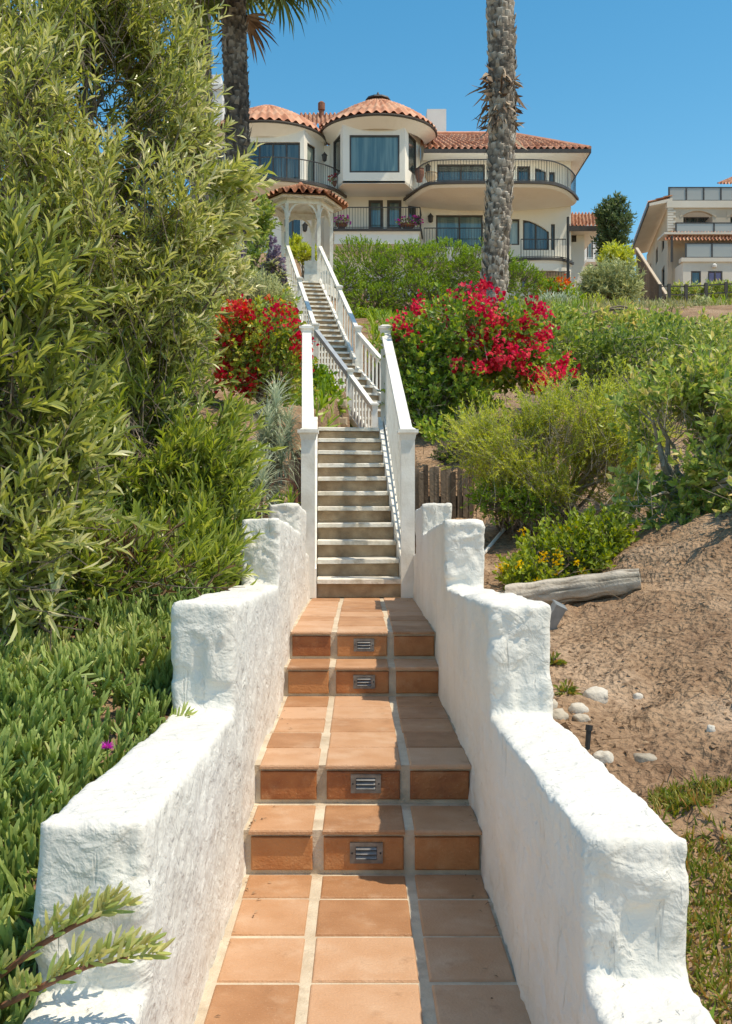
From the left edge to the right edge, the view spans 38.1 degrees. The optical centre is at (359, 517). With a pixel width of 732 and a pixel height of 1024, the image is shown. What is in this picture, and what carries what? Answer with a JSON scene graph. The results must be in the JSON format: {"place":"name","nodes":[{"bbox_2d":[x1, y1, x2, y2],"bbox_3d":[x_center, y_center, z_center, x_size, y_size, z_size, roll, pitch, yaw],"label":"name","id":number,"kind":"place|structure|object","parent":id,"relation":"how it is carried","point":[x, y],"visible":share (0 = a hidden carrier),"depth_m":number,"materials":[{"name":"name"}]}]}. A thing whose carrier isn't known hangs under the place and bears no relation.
{"place":"outdoors","nodes":[
{"label":"outdoors","id":0,"kind":"place"},
{"bbox_2d":[194,598,530,1023],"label":"tiled path","id":1,"kind":"structure","parent":0,"point":[328,933],"depth_m":3.70,"materials":[{"name":"tile"}]},
{"bbox_2d":[297,325,418,598],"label":"wooden staircase","id":2,"kind":"structure","parent":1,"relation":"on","point":[366,478],"depth_m":9.48,"materials":[{"name":"white paint"}]},
{"bbox_2d":[353,675,374,688],"bbox_3d":[0.022,0.868,5.619,0.115,0.072,0.017,0,0,0],"label":"step light","id":3,"kind":"object","parent":1,"relation":"attached to","point":[363,681],"visible":1,"depth_m":5.61,"materials":[{"name":"metal"}]},
{"bbox_2d":[354,639,373,651],"bbox_3d":[0.022,0.714,5.958,0.115,0.072,0.017,0,0,0],"label":"step light","id":4,"kind":"object","parent":1,"relation":"attached to","point":[364,647],"visible":1,"depth_m":5.95,"materials":[{"name":"metal"}]},
{"bbox_2d":[351,774,380,792],"bbox_3d":[0.022,1.014,4.048,0.115,0.072,0.017,0,0,0],"label":"step light","id":5,"kind":"object","parent":1,"relation":"attached to","point":[359,780],"visible":1,"depth_m":4.04,"materials":[{"name":"metal"}]},
{"bbox_2d":[350,842,382,863],"bbox_3d":[0.022,1.168,3.699,0.115,0.072,0.017,0,0,0],"label":"step light","id":6,"kind":"object","parent":1,"relation":"attached to","point":[366,852],"visible":1,"depth_m":3.69,"materials":[{"name":"metal"}]},
{"bbox_2d":[0,253,731,1023],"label":"ground","id":7,"kind":"structure","parent":0,"point":[662,731],"depth_m":4.82,"materials":[{"name":"soil"}]},
{"bbox_2d":[0,171,168,650],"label":"willow shrub","id":8,"kind":"object","parent":7,"relation":"on","point":[42,456],"visible":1,"depth_m":4.01,"materials":[{"name":"green plant"}]},
{"bbox_2d":[0,604,170,989],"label":"dry ice plant leaves","id":9,"kind":"object","parent":7,"relation":"on","point":[24,918],"visible":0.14,"depth_m":3.36,"materials":[{"name":"brown plant"}]},
{"bbox_2d":[0,569,219,1023],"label":"ice plant cover","id":10,"kind":"object","parent":7,"relation":"on","point":[38,701],"visible":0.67,"depth_m":3.21,"materials":[{"name":"green plant"}]},
{"bbox_2d":[0,880,142,978],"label":"trailing ice plant","id":11,"kind":"object","parent":10,"relation":"attached to","point":[106,901],"visible":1,"depth_m":1.92,"materials":[{"name":"green plant"}]},
{"bbox_2d":[0,924,175,1009],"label":"trailing ice plant","id":12,"kind":"object","parent":10,"relation":"attached to","point":[62,969],"visible":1,"depth_m":1.86,"materials":[{"name":"green plant"}]},
{"bbox_2d":[101,740,114,764],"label":"ice plant flower","id":13,"kind":"object","parent":10,"relation":"on","point":[107,746],"visible":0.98,"depth_m":2.92,"materials":[{"name":"pink plant"}]},
{"bbox_2d":[0,137,254,408],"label":"background shrub","id":14,"kind":"object","parent":7,"relation":"on","point":[212,378],"visible":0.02,"depth_m":12.72,"materials":[{"name":"green plant"}]},
{"bbox_2d":[23,501,239,638],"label":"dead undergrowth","id":15,"kind":"object","parent":7,"relation":"on","point":[133,556],"visible":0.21,"depth_m":4.57,"materials":[{"name":"green plant"}]},
{"bbox_2d":[0,0,279,449],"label":"willow shrub","id":16,"kind":"object","parent":7,"relation":"on","point":[160,252],"visible":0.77,"depth_m":5.83,"materials":[{"name":"green plant"}]},
{"bbox_2d":[9,309,287,629],"bbox_3d":[-1.227,-0.229,5.272,1.676,1.891,2.451,0,0,0],"label":"willow shrub","id":17,"kind":"object","parent":7,"relation":"on","point":[190,467],"visible":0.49,"depth_m":5.44,"materials":[{"name":"green plant"}]},
{"bbox_2d":[22,503,309,1023],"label":"parapet wall","id":18,"kind":"structure","parent":7,"relation":"on","point":[158,818],"depth_m":2.65,"materials":[{"name":"white paint"}]},
{"bbox_2d":[169,701,196,717],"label":"trailing ice plant","id":19,"kind":"object","parent":18,"relation":"attached to","point":[188,712],"visible":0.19,"depth_m":3.33,"materials":[{"name":"green plant"}]},
{"bbox_2d":[165,0,251,210],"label":"palm tree","id":20,"kind":"object","parent":7,"relation":"on","point":[211,94],"visible":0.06,"depth_m":23.85,"materials":[{"name":"brown plant"}]},
{"bbox_2d":[190,196,265,354],"bbox_3d":[-2.529,-3.699,16.211,2.214,3.090,2.358,0,0,-31],"label":"willow shrub","id":21,"kind":"object","parent":7,"relation":"on","point":[239,268],"visible":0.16,"depth_m":16.15,"materials":[{"name":"green plant"}]},
{"bbox_2d":[161,0,340,256],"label":"palm tree","id":22,"kind":"object","parent":7,"relation":"on","point":[239,25],"visible":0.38,"depth_m":21.84,"materials":[{"name":"green plant"}]},
{"bbox_2d":[202,286,318,414],"bbox_3d":[-1.211,-1.983,12.868,1.456,1.571,1.376,0,0,0],"label":"bougainvillea","id":23,"kind":"object","parent":7,"relation":"on","point":[258,353],"visible":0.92,"depth_m":12.68,"materials":[{"name":"red plant"}]},
{"bbox_2d":[238,434,292,518],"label":"echium plant","id":24,"kind":"object","parent":7,"relation":"on","point":[262,473],"visible":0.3,"depth_m":8.29,"materials":[{"name":"green plant"}]},
{"bbox_2d":[232,266,300,322],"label":"round shrub","id":25,"kind":"object","parent":7,"relation":"on","point":[275,287],"visible":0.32,"depth_m":18.63,"materials":[{"name":"green plant"}]},
{"bbox_2d":[246,192,292,303],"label":"dark shrub","id":26,"kind":"object","parent":7,"relation":"on","point":[265,224],"visible":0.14,"depth_m":25.67,"materials":[{"name":"green plant"}]},
{"bbox_2d":[248,372,301,489],"bbox_3d":[-0.746,-0.768,9.500,0.785,1.089,0.776,0,0,0],"label":"echium plant","id":27,"kind":"object","parent":7,"relation":"on","point":[280,439],"visible":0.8,"depth_m":9.44,"materials":[{"name":"green plant"}]},
{"bbox_2d":[257,235,296,295],"bbox_3d":[-1.909,-5.453,23.990,1.212,1.909,0.841,0,0,0],"label":"tower echium","id":28,"kind":"object","parent":7,"relation":"on","point":[273,262],"visible":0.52,"depth_m":23.95,"materials":[{"name":"purple plant"}]},
{"bbox_2d":[268,478,297,502],"bbox_3d":[-0.669,0.171,9.200,0.254,1.043,0.050,0,0,-10],"label":"rusty hoop","id":29,"kind":"object","parent":7,"relation":"on","point":[294,485],"visible":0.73,"depth_m":9.19,"materials":[{"name":"metal"}]},
{"bbox_2d":[272,483,300,504],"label":"strap leaf plant","id":30,"kind":"object","parent":7,"relation":"on","point":[290,495],"visible":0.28,"depth_m":8.77,"materials":[{"name":"green plant"}]},
{"bbox_2d":[274,459,299,503],"bbox_3d":[-0.714,0.035,10.004,0.290,1.226,0.132,0,0,0],"label":"plank fence","id":31,"kind":"object","parent":7,"relation":"on","point":[295,476],"visible":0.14,"depth_m":9.94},
{"bbox_2d":[252,182,347,300],"bbox_3d":[-1.530,-7.125,27.250,2.463,3.010,2.362,0,0,0],"label":"garden gazebo","id":32,"kind":"object","parent":7,"relation":"on","point":[301,201],"visible":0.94,"depth_m":26.99,"materials":[{"name":"white paint"}]},
{"bbox_2d":[289,232,321,277],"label":"shrub","id":33,"kind":"object","parent":7,"relation":"on","point":[299,247],"visible":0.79,"depth_m":29.30,"materials":[{"name":"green plant"}]},
{"bbox_2d":[286,245,357,369],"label":"wooden staircase","id":34,"kind":"structure","parent":7,"relation":"on","point":[315,305],"depth_m":22.90,"materials":[{"name":"white paint"}]},
{"bbox_2d":[312,356,351,420],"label":"shrub","id":35,"kind":"object","parent":7,"relation":"on","point":[320,374],"visible":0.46,"depth_m":16.46,"materials":[{"name":"green plant"}]},
{"bbox_2d":[337,400,346,426],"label":"block wall","id":36,"kind":"structure","parent":7,"relation":"on","point":[343,420],"depth_m":16.05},
{"bbox_2d":[312,323,413,427],"bbox_3d":[0.108,-2.315,18.651,1.041,2.730,3.379,0,0,-20],"label":"stair railing","id":37,"kind":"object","parent":7,"relation":"on","point":[363,394],"depth_m":19.05,"materials":[{"name":"white paint"}]},
{"bbox_2d":[349,301,390,318],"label":"shrub","id":38,"kind":"object","parent":7,"relation":"on","point":[359,313],"visible":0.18,"depth_m":26.70,"materials":[{"name":"green plant"}]},
{"bbox_2d":[203,295,591,426],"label":"bank grass","id":39,"kind":"structure","parent":7,"relation":"on","point":[322,400],"depth_m":22.25,"materials":[{"name":"green plant"}]},
{"bbox_2d":[211,75,598,299],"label":"hillside house","id":40,"kind":"structure","parent":7,"relation":"on","point":[369,154],"depth_m":60.73,"materials":[{"name":"beige paint"}]},
{"bbox_2d":[249,142,299,179],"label":"window","id":41,"kind":"structure","parent":40,"relation":"in","point":[278,149],"depth_m":60.04,"materials":[{"name":"blue glass"}]},
{"bbox_2d":[289,220,301,244],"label":"window","id":42,"kind":"structure","parent":40,"relation":"in","point":[294,226],"depth_m":60.04,"materials":[{"name":"blue glass"}]},
{"bbox_2d":[307,143,314,182],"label":"window","id":43,"kind":"structure","parent":40,"relation":"in","point":[310,149],"depth_m":60.83,"materials":[{"name":"clear glass"}]},
{"bbox_2d":[328,173,336,185],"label":"flower pot","id":44,"kind":"object","parent":40,"relation":"on","point":[330,180],"visible":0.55,"depth_m":60.72,"materials":[{"name":"plant"}]},
{"bbox_2d":[333,135,339,179],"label":"window","id":45,"kind":"structure","parent":40,"relation":"in","point":[336,144],"depth_m":60.95,"materials":[{"name":"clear glass"}]},
{"bbox_2d":[334,214,350,226],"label":"flower pot","id":46,"kind":"object","parent":40,"relation":"on","point":[343,224],"visible":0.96,"depth_m":60.41,"materials":[{"name":"plant"}]},
{"bbox_2d":[350,135,398,172],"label":"window","id":47,"kind":"structure","parent":40,"relation":"in","point":[368,153],"depth_m":59.58,"materials":[{"name":"teal glass"}]},
{"bbox_2d":[369,200,382,226],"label":"window","id":48,"kind":"structure","parent":40,"relation":"in","point":[374,213],"depth_m":62.11,"materials":[{"name":"teal glass"}]},
{"bbox_2d":[387,200,400,226],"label":"window","id":49,"kind":"structure","parent":40,"relation":"in","point":[390,203],"depth_m":62.11,"materials":[{"name":"teal glass"}]},
{"bbox_2d":[395,215,423,226],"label":"flowers","id":50,"kind":"object","parent":40,"relation":"on","point":[406,223],"visible":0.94,"depth_m":60.40,"materials":[{"name":"plant"}]},
{"bbox_2d":[408,206,415,221],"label":"window","id":51,"kind":"structure","parent":40,"relation":"in","point":[413,209],"depth_m":62.14,"materials":[{"name":"black glass"}]},
{"bbox_2d":[409,134,415,174],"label":"window","id":52,"kind":"structure","parent":40,"relation":"in","point":[412,142],"depth_m":60.88,"materials":[{"name":"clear glass"}]},
{"bbox_2d":[415,167,423,182],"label":"urn","id":53,"kind":"object","parent":40,"relation":"on","point":[420,174],"visible":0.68,"depth_m":60.40,"materials":[{"name":"ceramic"}]},
{"bbox_2d":[426,171,436,181],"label":"urn","id":54,"kind":"object","parent":40,"relation":"on","point":[431,175],"visible":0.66,"depth_m":59.74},
{"bbox_2d":[436,215,482,246],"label":"window","id":55,"kind":"structure","parent":40,"relation":"in","point":[442,221],"depth_m":62.14,"materials":[{"name":"teal glass"}]},
{"bbox_2d":[437,164,484,180],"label":"window","id":56,"kind":"structure","parent":40,"relation":"in","point":[475,172],"depth_m":62.14,"materials":[{"name":"blue glass"}]},
{"bbox_2d":[509,219,518,244],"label":"window","id":57,"kind":"structure","parent":40,"relation":"in","point":[514,233],"depth_m":62.14,"materials":[{"name":"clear glass"}]},
{"bbox_2d":[517,166,529,180],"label":"window","id":58,"kind":"structure","parent":40,"relation":"in","point":[527,168],"depth_m":62.14,"materials":[{"name":"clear glass"}]},
{"bbox_2d":[523,220,548,249],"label":"window","id":59,"kind":"structure","parent":40,"relation":"in","point":[530,230],"depth_m":62.14,"materials":[{"name":"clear glass"}]},
{"bbox_2d":[535,168,545,179],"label":"window","id":60,"kind":"structure","parent":40,"relation":"in","point":[536,170],"depth_m":62.14,"materials":[{"name":"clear glass"}]},
{"bbox_2d":[551,224,554,249],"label":"window","id":61,"kind":"structure","parent":40,"relation":"in","point":[552,225],"depth_m":62.08,"materials":[{"name":"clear glass"}]},
{"bbox_2d":[328,233,548,315],"bbox_3d":[2.281,-7.274,33.048,7.020,3.136,3.975,0,0,-11],"label":"hedge","id":62,"kind":"object","parent":7,"relation":"on","point":[414,281],"visible":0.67,"depth_m":32.18,"materials":[{"name":"green plant"}]},
{"bbox_2d":[415,465,473,541],"bbox_3d":[0.788,0.073,10.004,0.567,1.150,0.132,0,0,0],"label":"plank fence","id":63,"kind":"object","parent":7,"relation":"on","point":[448,481],"visible":0.37,"depth_m":9.95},
{"bbox_2d":[414,407,480,465],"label":"shrub","id":64,"kind":"object","parent":7,"relation":"on","point":[431,435],"visible":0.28,"depth_m":10.42,"materials":[{"name":"green plant"}]},
{"bbox_2d":[214,509,731,1016],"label":"leaf litter","id":65,"kind":"object","parent":7,"relation":"on","point":[626,683],"visible":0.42,"depth_m":4.69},
{"bbox_2d":[376,271,580,439],"bbox_3d":[1.374,-1.743,12.140,2.394,1.938,2.209,0,0,0],"label":"bougainvillea","id":66,"kind":"object","parent":7,"relation":"on","point":[450,360],"visible":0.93,"depth_m":11.72,"materials":[{"name":"green plant"}]},
{"bbox_2d":[466,0,527,312],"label":"palm tree","id":67,"kind":"object","parent":7,"relation":"on","point":[501,97],"visible":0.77,"depth_m":19.79,"materials":[{"name":"grey plant"}]},
{"bbox_2d":[484,523,509,554],"bbox_3d":[1.182,0.149,8.995,0.040,0.378,1.254,0,0,22],"label":"white pipe","id":68,"kind":"object","parent":7,"relation":"on","point":[493,541],"visible":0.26,"depth_m":8.80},
{"bbox_2d":[460,476,562,532],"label":"shrub","id":69,"kind":"object","parent":7,"relation":"on","point":[537,512],"visible":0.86,"depth_m":8.72,"materials":[{"name":"green plant"}]},
{"bbox_2d":[521,287,580,302],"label":"slope shrub","id":70,"kind":"object","parent":7,"relation":"on","point":[565,296],"visible":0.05,"depth_m":29.51,"materials":[{"name":"green plant"}]},
{"bbox_2d":[520,274,586,301],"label":"orange shrub","id":71,"kind":"object","parent":7,"relation":"on","point":[552,285],"visible":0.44,"depth_m":37.55,"materials":[{"name":"green plant"}]},
{"bbox_2d":[550,600,566,629],"bbox_3d":[1.010,0.548,5.514,0.121,0.246,0.113,0,0,0],"label":"path light","id":72,"kind":"object","parent":7,"relation":"on","point":[558,610],"visible":0.48,"depth_m":5.48,"materials":[{"name":"grey metal"}]},
{"bbox_2d":[550,651,567,664],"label":"weed","id":73,"kind":"object","parent":7,"relation":"on","point":[556,661],"visible":0.68,"depth_m":4.89,"materials":[{"name":"green plant"}]},
{"bbox_2d":[553,708,568,719],"bbox_3d":[0.754,0.764,4.042,0.080,0.074,0.065,0,0,0],"label":"rock","id":74,"kind":"object","parent":7,"relation":"on","point":[560,713],"visible":0.42,"depth_m":4.02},
{"bbox_2d":[436,349,686,536],"bbox_3d":[1.896,-0.649,8.968,2.466,1.713,1.759,0,0,-18],"label":"feathery shrub","id":75,"kind":"object","parent":7,"relation":"on","point":[588,439],"visible":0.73,"depth_m":8.82,"materials":[{"name":"green plant"}]},
{"bbox_2d":[413,503,715,1023],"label":"parapet wall","id":76,"kind":"structure","parent":7,"relation":"on","point":[584,874],"depth_m":2.60,"materials":[{"name":"white paint"}]},
{"bbox_2d":[492,502,641,589],"bbox_3d":[1.378,0.271,6.982,1.056,0.762,1.055,0,0,0],"label":"lantana","id":77,"kind":"object","parent":7,"relation":"on","point":[592,541],"visible":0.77,"depth_m":6.83,"materials":[{"name":"green plant"}]},
{"bbox_2d":[553,679,581,694],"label":"weed","id":78,"kind":"object","parent":7,"relation":"on","point":[570,690],"visible":0.98,"depth_m":4.39,"materials":[{"name":"green plant"}]},
{"bbox_2d":[409,293,731,355],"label":"hillside grass","id":79,"kind":"structure","parent":7,"relation":"on","point":[671,302],"depth_m":26.10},
{"bbox_2d":[505,568,641,605],"bbox_3d":[1.222,0.415,6.080,0.777,0.264,0.162,0,0,19],"label":"fallen log","id":80,"kind":"object","parent":7,"relation":"on","point":[586,587],"visible":0.85,"depth_m":6.01,"materials":[{"name":"grey wood"}]},
{"bbox_2d":[568,702,588,713],"bbox_3d":[0.852,0.751,4.137,0.082,0.061,0.073,0,0,0],"label":"rock","id":81,"kind":"object","parent":7,"relation":"on","point":[576,708],"visible":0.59,"depth_m":4.11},
{"bbox_2d":[573,713,590,721],"bbox_3d":[0.845,0.767,4.040,0.068,0.044,0.054,0,0,0],"label":"rock","id":82,"kind":"object","parent":7,"relation":"on","point":[579,717],"visible":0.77,"depth_m":4.02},
{"bbox_2d":[585,724,592,749],"bbox_3d":[0.798,0.795,3.707,0.025,0.146,0.041,0,0,45],"label":"irrigation stake","id":83,"kind":"object","parent":7,"relation":"on","point":[588,728],"visible":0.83,"depth_m":3.70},
{"bbox_2d":[584,224,600,279],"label":"building","id":84,"kind":"structure","parent":7,"relation":"on","point":[589,255],"depth_m":74.00,"materials":[{"name":"white paint"}]},
{"bbox_2d":[587,242,592,258],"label":"window","id":85,"kind":"structure","parent":84,"relation":"in","point":[589,249],"depth_m":74.10,"materials":[{"name":"grey glass"}]},
{"bbox_2d":[583,686,607,703],"bbox_3d":[0.957,0.725,4.300,0.105,0.087,0.091,0,0,0],"label":"rock","id":86,"kind":"object","parent":7,"relation":"on","point":[598,694],"visible":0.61,"depth_m":4.26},
{"bbox_2d":[593,750,613,763],"bbox_3d":[0.836,0.828,3.638,0.076,0.062,0.060,0,0,0],"label":"rock","id":87,"kind":"object","parent":7,"relation":"on","point":[604,757],"visible":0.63,"depth_m":3.62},
{"bbox_2d":[484,512,731,848],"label":"soil clods","id":88,"kind":"object","parent":7,"relation":"on","point":[595,742],"visible":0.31,"depth_m":4.61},
{"bbox_2d":[570,251,646,302],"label":"grey shrub","id":89,"kind":"object","parent":7,"relation":"on","point":[620,281],"visible":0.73,"depth_m":45.27,"materials":[{"name":"green plant"}]},
{"bbox_2d":[583,292,635,305],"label":"slope shrub","id":90,"kind":"object","parent":7,"relation":"on","point":[597,298],"visible":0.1,"depth_m":33.49,"materials":[{"name":"green plant"}]},
{"bbox_2d":[590,190,637,283],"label":"dark tree","id":91,"kind":"object","parent":7,"relation":"on","point":[613,215],"visible":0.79,"depth_m":59.37,"materials":[{"name":"green plant"}]},
{"bbox_2d":[594,239,639,301],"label":"yellow shrub","id":92,"kind":"object","parent":7,"relation":"on","point":[622,252],"visible":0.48,"depth_m":51.53,"materials":[{"name":"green plant"}]},
{"bbox_2d":[534,299,731,344],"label":"slope shrub","id":93,"kind":"object","parent":7,"relation":"on","point":[597,316],"visible":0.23,"depth_m":20.23,"materials":[{"name":"green plant"}]},
{"bbox_2d":[537,309,731,400],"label":"mixed shrub","id":94,"kind":"object","parent":7,"relation":"on","point":[620,342],"visible":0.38,"depth_m":13.22,"materials":[{"name":"green plant"}]},
{"bbox_2d":[633,693,642,699],"bbox_3d":[1.133,0.736,4.322,0.044,0.048,0.035,0,0,0],"label":"rock","id":95,"kind":"object","parent":7,"relation":"on","point":[636,696],"visible":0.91,"depth_m":4.31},
{"bbox_2d":[633,753,656,762],"bbox_3d":[0.985,0.833,3.659,0.082,0.042,0.065,0,0,0],"label":"rock","id":96,"kind":"object","parent":7,"relation":"on","point":[642,757],"visible":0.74,"depth_m":3.64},
{"bbox_2d":[628,297,668,307],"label":"slope shrub","id":97,"kind":"object","parent":7,"relation":"on","point":[652,301],"visible":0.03,"depth_m":35.54,"materials":[{"name":"green plant"}]},
{"bbox_2d":[635,248,666,301],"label":"wooden fence","id":98,"kind":"object","parent":7,"relation":"on","point":[651,280],"visible":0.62,"depth_m":62.77,"materials":[{"name":"wood"}]},
{"bbox_2d":[583,330,731,533],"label":"broadleaf shrub","id":99,"kind":"object","parent":7,"relation":"on","point":[699,398],"visible":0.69,"depth_m":7.33,"materials":[{"name":"green plant"}]},
{"bbox_2d":[631,177,731,302],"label":"neighbor house","id":100,"kind":"structure","parent":7,"relation":"on","point":[683,234],"depth_m":77.98,"materials":[{"name":"beige paint"}]},
{"bbox_2d":[683,217,708,221],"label":"window","id":101,"kind":"structure","parent":100,"relation":"in","point":[685,219],"depth_m":79.61,"materials":[{"name":"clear glass"}]},
{"bbox_2d":[691,271,700,284],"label":"window","id":102,"kind":"structure","parent":100,"relation":"in","point":[695,275],"depth_m":76.08,"materials":[{"name":"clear glass"}]},
{"bbox_2d":[708,271,721,286],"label":"window","id":103,"kind":"structure","parent":100,"relation":"in","point":[712,275],"depth_m":76.08,"materials":[{"name":"purple glass"}]},
{"bbox_2d":[646,766,731,1023],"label":"turf","id":104,"kind":"structure","parent":7,"relation":"on","point":[668,796],"depth_m":2.81,"materials":[{"name":"green plant"}]},
{"bbox_2d":[658,282,731,303],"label":"rail fence","id":105,"kind":"object","parent":7,"relation":"on","point":[686,286],"visible":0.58,"depth_m":49.93,"materials":[{"name":"brown wood"}]},
{"bbox_2d":[688,293,711,305],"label":"shrub","id":106,"kind":"object","parent":7,"relation":"on","point":[698,298],"visible":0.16,"depth_m":42.56,"materials":[{"name":"green plant"}]},
{"bbox_2d":[671,279,731,301],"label":"hedge","id":107,"kind":"object","parent":7,"relation":"on","point":[696,290],"visible":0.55,"depth_m":69.60,"materials":[{"name":"green plant"}]},
{"bbox_2d":[706,724,715,731],"bbox_3d":[1.238,0.749,3.739,0.032,0.040,0.026,0,0,0],"label":"rock","id":108,"kind":"object","parent":7,"relation":"on","point":[710,728],"visible":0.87,"depth_m":3.73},
{"bbox_2d":[704,292,731,305],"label":"bright shrub","id":109,"kind":"object","parent":7,"relation":"on","point":[722,299],"visible":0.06,"depth_m":41.82,"materials":[{"name":"green plant"}]},
{"bbox_2d":[1,0,731,276],"label":"sky","id":110,"kind":"structure","parent":0,"point":[645,84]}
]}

